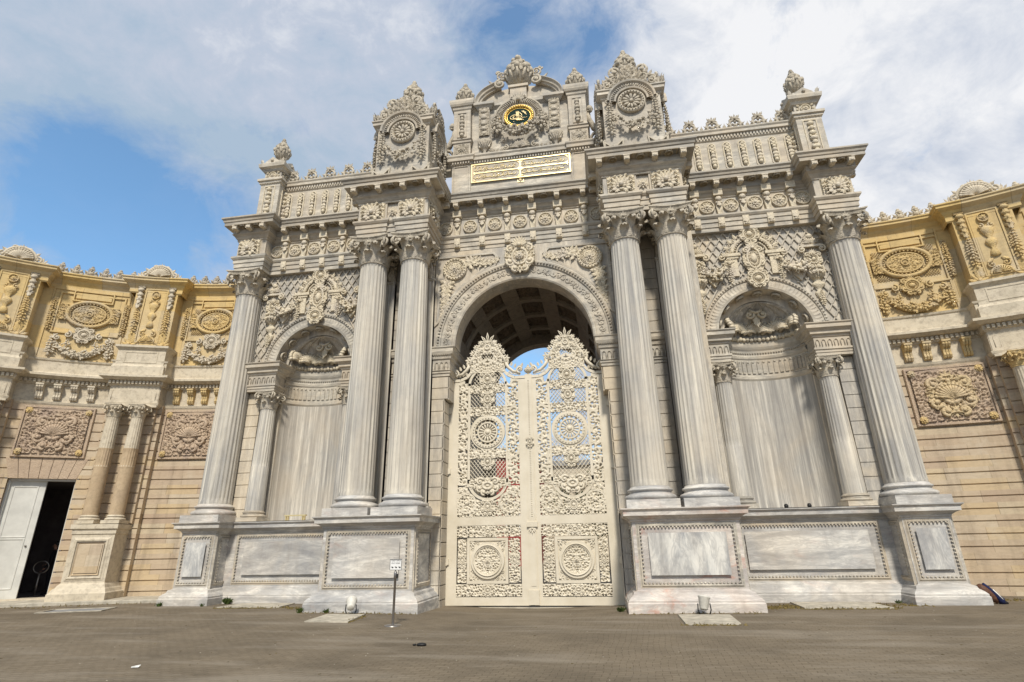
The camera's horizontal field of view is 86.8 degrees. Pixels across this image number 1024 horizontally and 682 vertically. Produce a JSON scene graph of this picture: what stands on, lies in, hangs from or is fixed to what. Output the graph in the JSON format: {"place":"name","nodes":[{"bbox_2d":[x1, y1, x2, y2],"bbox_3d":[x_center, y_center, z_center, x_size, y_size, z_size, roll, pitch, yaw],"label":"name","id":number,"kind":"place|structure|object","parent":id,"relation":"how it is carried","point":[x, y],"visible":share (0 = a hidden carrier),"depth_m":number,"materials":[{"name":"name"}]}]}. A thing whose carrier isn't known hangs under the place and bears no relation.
{"place":"outdoors","nodes":[
{"label":"outdoors","id":0,"kind":"place"},
{"bbox_2d":[284,514,306,519],"bbox_3d":[-6.829,5.566,17.074,0.720,0.170,0.100,-4,-21,8],"label":"bench light","id":1,"kind":"object","parent":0,"point":[302,515],"visible":0.84,"depth_m":17.05,"materials":[{"name":"yellow metal"}]},
{"bbox_2d":[0,559,1023,681],"bbox_3d":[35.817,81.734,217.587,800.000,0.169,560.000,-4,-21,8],"label":"ground","id":2,"kind":"structure","parent":0,"point":[855,645],"depth_m":8.88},
{"bbox_2d":[34,607,116,613],"bbox_3d":[-12.183,7.548,15.173,1.620,0.040,0.920,3,-21,-10],"label":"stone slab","id":3,"kind":"object","parent":2,"relation":"on","point":[78,610],"visible":1,"depth_m":15.17,"materials":[{"name":"stone"}]},
{"bbox_2d":[0,244,236,607],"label":"palace wall","id":4,"kind":"structure","parent":2,"relation":"on","point":[109,387],"depth_m":19.67,"materials":[{"name":"stone"}]},
{"bbox_2d":[0,481,47,598],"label":"door","id":5,"kind":"structure","parent":4,"relation":"in","point":[21,511],"depth_m":18.23,"materials":[{"name":"white paint"}]},
{"bbox_2d":[29,561,49,596],"bbox_3d":[-16.682,8.360,19.070,0.478,1.169,0.200,7,-22,-20],"label":"ring stand","id":6,"kind":"object","parent":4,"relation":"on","point":[36,585],"visible":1,"depth_m":19.05,"materials":[{"name":"metal"}]},
{"bbox_2d":[221,596,232,603],"bbox_3d":[-8.521,7.756,16.213,0.308,0.238,0.371,-4,-21,8],"label":"weed","id":7,"kind":"object","parent":2,"relation":"on","point":[227,601],"visible":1,"depth_m":16.13,"materials":[{"name":"green plant"}]},
{"bbox_2d":[217,603,294,607],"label":"stone slab","id":8,"kind":"structure","parent":2,"relation":"on","point":[255,605],"depth_m":15.38,"materials":[{"name":"beige stone"}]},
{"bbox_2d":[296,607,303,612],"bbox_3d":[-5.388,6.837,13.774,0.197,0.161,0.301,7,-22,-21],"label":"weed","id":9,"kind":"object","parent":2,"relation":"on","point":[300,610],"visible":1,"depth_m":13.72,"materials":[{"name":"green plant"}]},
{"bbox_2d":[304,614,364,622],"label":"stone slab","id":10,"kind":"structure","parent":2,"relation":"on","point":[334,618],"depth_m":12.41,"materials":[{"name":"beige stone"}]},
{"bbox_2d":[345,596,356,613],"bbox_3d":[-3.973,6.531,13.375,0.281,0.442,0.347,4,-21,-14],"label":"floodlight","id":11,"kind":"object","parent":2,"relation":"on","point":[351,601],"visible":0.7,"depth_m":13.31,"materials":[{"name":"white glass"}]},
{"bbox_2d":[384,559,401,626],"bbox_3d":[-2.507,5.354,11.564,0.360,1.296,0.360,-4,-21,8],"label":"sign stand","id":12,"kind":"object","parent":2,"relation":"on","point":[395,564],"visible":1,"depth_m":11.64,"materials":[{"name":"metal"}]},
{"bbox_2d":[413,643,426,645],"bbox_3d":[-1.541,5.056,9.022,0.241,0.060,0.098,-4,-21,8],"label":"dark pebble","id":13,"kind":"object","parent":2,"relation":"on","point":[421,644],"visible":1,"depth_m":8.99,"materials":[{"name":"black stone"}]},
{"bbox_2d":[19,615,987,680],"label":"dry leaves","id":14,"kind":"object","parent":2,"relation":"on","point":[534,635],"visible":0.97,"depth_m":9.76,"materials":[{"name":"brown plant"}]},
{"bbox_2d":[30,609,986,680],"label":"grit","id":15,"kind":"object","parent":2,"relation":"on","point":[485,636],"visible":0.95,"depth_m":9.68,"materials":[{"name":"stone"}]},
{"bbox_2d":[4,597,1023,625],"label":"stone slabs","id":16,"kind":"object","parent":2,"relation":"on","point":[785,606],"visible":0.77,"depth_m":12.92,"materials":[{"name":"beige stone"}]},
{"bbox_2d":[496,454,546,565],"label":"red building","id":17,"kind":"structure","parent":2,"relation":"on","point":[503,471],"depth_m":40.89,"materials":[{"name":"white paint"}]},
{"bbox_2d":[156,50,993,613],"bbox_3d":[0.721,-1.522,20.586,22.460,20.928,8.980,-4,-21,8],"label":"monumental gateway","id":18,"kind":"object","parent":2,"relation":"on","point":[706,296],"visible":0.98,"depth_m":17.09,"materials":[{"name":"stone"}]},
{"bbox_2d":[445,332,539,605],"bbox_3d":[-0.646,3.622,16.905,2.790,8.373,0.277,-4,-21,8],"label":"gate leaf","id":19,"kind":"object","parent":18,"relation":"attached to","point":[493,555],"visible":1,"depth_m":16.52,"materials":[{"name":"beige paint"}]},
{"bbox_2d":[529,327,624,605],"bbox_3d":[1.822,3.435,16.523,2.520,8.373,0.196,-4,-21,8],"label":"gate leaf","id":20,"kind":"object","parent":18,"relation":"attached to","point":[567,553],"visible":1,"depth_m":16.16,"materials":[{"name":"beige paint"}]},
{"bbox_2d":[541,459,608,559],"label":"pale building","id":21,"kind":"structure","parent":2,"relation":"on","point":[565,471],"depth_m":53.58,"materials":[{"name":"stone"}]},
{"bbox_2d":[551,487,598,535],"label":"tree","id":22,"kind":"object","parent":2,"relation":"on","point":[565,492],"visible":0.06,"depth_m":45.17,"materials":[{"name":"green plant"}]},
{"bbox_2d":[578,464,607,539],"bbox_3d":[7.473,11.576,36.602,6.711,7.084,6.456,-4,-21,8],"label":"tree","id":23,"kind":"object","parent":2,"relation":"on","point":[595,512],"visible":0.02,"depth_m":36.46,"materials":[{"name":"green plant"}]},
{"bbox_2d":[617,606,625,611],"bbox_3d":[2.682,6.538,13.262,0.261,0.181,0.266,-4,-21,8],"label":"weed","id":24,"kind":"object","parent":2,"relation":"on","point":[620,609],"visible":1,"depth_m":13.22,"materials":[{"name":"green plant"}]},
{"bbox_2d":[697,595,711,613],"bbox_3d":[4.312,5.908,12.120,0.284,0.430,0.267,14,-25,-34],"label":"floodlight","id":25,"kind":"object","parent":2,"relation":"on","point":[704,603],"visible":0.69,"depth_m":12.06,"materials":[{"name":"white glass"}]},
{"bbox_2d":[678,614,740,624],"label":"stone slab","id":26,"kind":"structure","parent":2,"relation":"on","point":[709,619],"depth_m":11.18,"materials":[{"name":"beige stone"}]},
{"bbox_2d":[790,602,893,608],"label":"stone slab","id":27,"kind":"structure","parent":2,"relation":"on","point":[840,605],"depth_m":13.05,"materials":[{"name":"beige stone"}]},
{"bbox_2d":[857,179,1023,595],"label":"palace wall","id":28,"kind":"structure","parent":2,"relation":"on","point":[947,278],"depth_m":16.43,"materials":[{"name":"stone"}]},
{"bbox_2d":[976,583,1008,603],"bbox_3d":[11.546,6.082,13.031,0.561,0.497,0.233,-4,-21,8],"label":"bag","id":29,"kind":"object","parent":2,"relation":"on","point":[997,598],"visible":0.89,"depth_m":12.96,"materials":[{"name":"leather"}]},
{"bbox_2d":[0,0,1023,460],"label":"sky","id":30,"kind":"structure","parent":0,"point":[129,129],"materials":[{"name":"blue"}]}
]}

